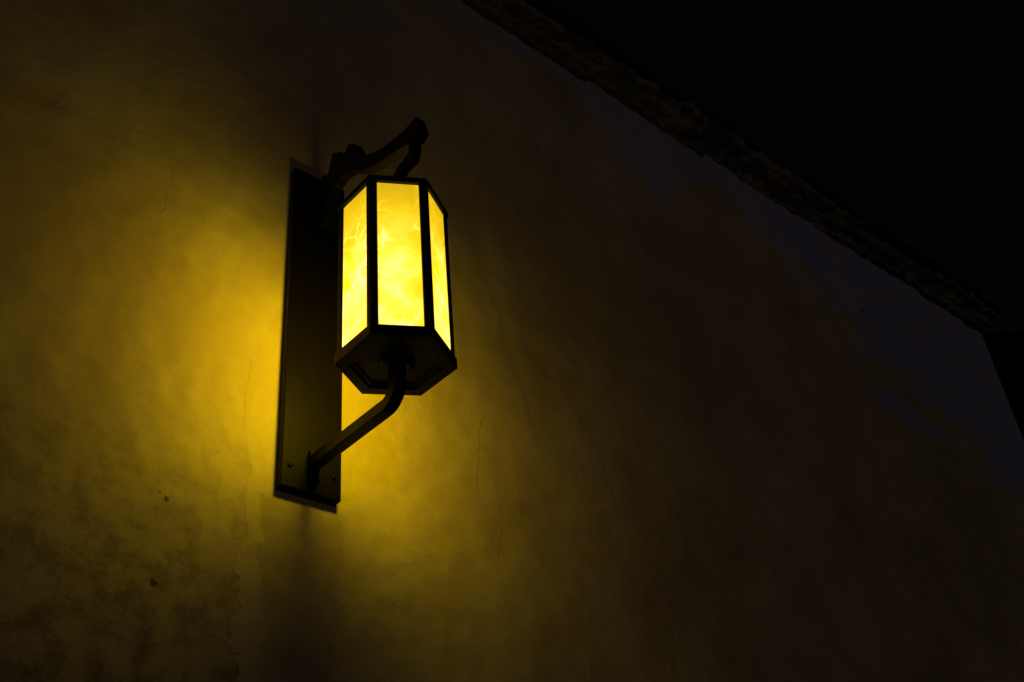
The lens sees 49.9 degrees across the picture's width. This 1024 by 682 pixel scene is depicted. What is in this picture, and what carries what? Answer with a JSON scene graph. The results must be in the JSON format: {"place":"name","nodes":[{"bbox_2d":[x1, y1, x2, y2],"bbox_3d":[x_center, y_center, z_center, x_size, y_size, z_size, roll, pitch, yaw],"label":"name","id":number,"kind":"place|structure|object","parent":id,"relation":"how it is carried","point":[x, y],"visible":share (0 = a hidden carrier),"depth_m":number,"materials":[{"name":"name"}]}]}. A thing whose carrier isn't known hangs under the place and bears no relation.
{"place":"outdoors","nodes":[
{"label":"outdoors","id":0,"kind":"place"},
{"bbox_2d":[551,0,1023,331],"label":"sky","id":1,"kind":"structure","parent":0,"point":[911,112],"materials":[{"name":"black"}]},
{"bbox_2d":[982,330,1023,439],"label":"neighbouring building","id":2,"kind":"structure","parent":0,"point":[1005,350],"depth_m":10.46,"materials":[{"name":"tile"}]},
{"bbox_3d":[-3.436,-1.101,7.314,11.729,1.700,7.000,23,-44,-34],"label":"roof","id":3,"kind":"object","parent":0,"visible":0},
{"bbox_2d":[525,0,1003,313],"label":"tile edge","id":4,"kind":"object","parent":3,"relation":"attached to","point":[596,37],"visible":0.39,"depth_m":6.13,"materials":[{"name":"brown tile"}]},
{"label":"ground","id":5,"kind":"structure","parent":0,"visible":0},
{"bbox_2d":[0,0,1023,681],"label":"wall","id":6,"kind":"structure","parent":5,"relation":"on","point":[682,412],"depth_m":3.88,"materials":[{"name":"paint"}]},
{"bbox_2d":[276,117,456,504],"bbox_3d":[-0.433,-0.210,3.289,0.287,1.238,0.608,23,-44,-34],"label":"wall lantern","id":7,"kind":"object","parent":6,"relation":"attached to","point":[368,304],"depth_m":3.13,"materials":[{"name":"black metal"}]},
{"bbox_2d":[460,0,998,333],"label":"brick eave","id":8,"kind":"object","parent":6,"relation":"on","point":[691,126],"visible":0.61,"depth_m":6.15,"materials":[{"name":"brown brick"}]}
]}

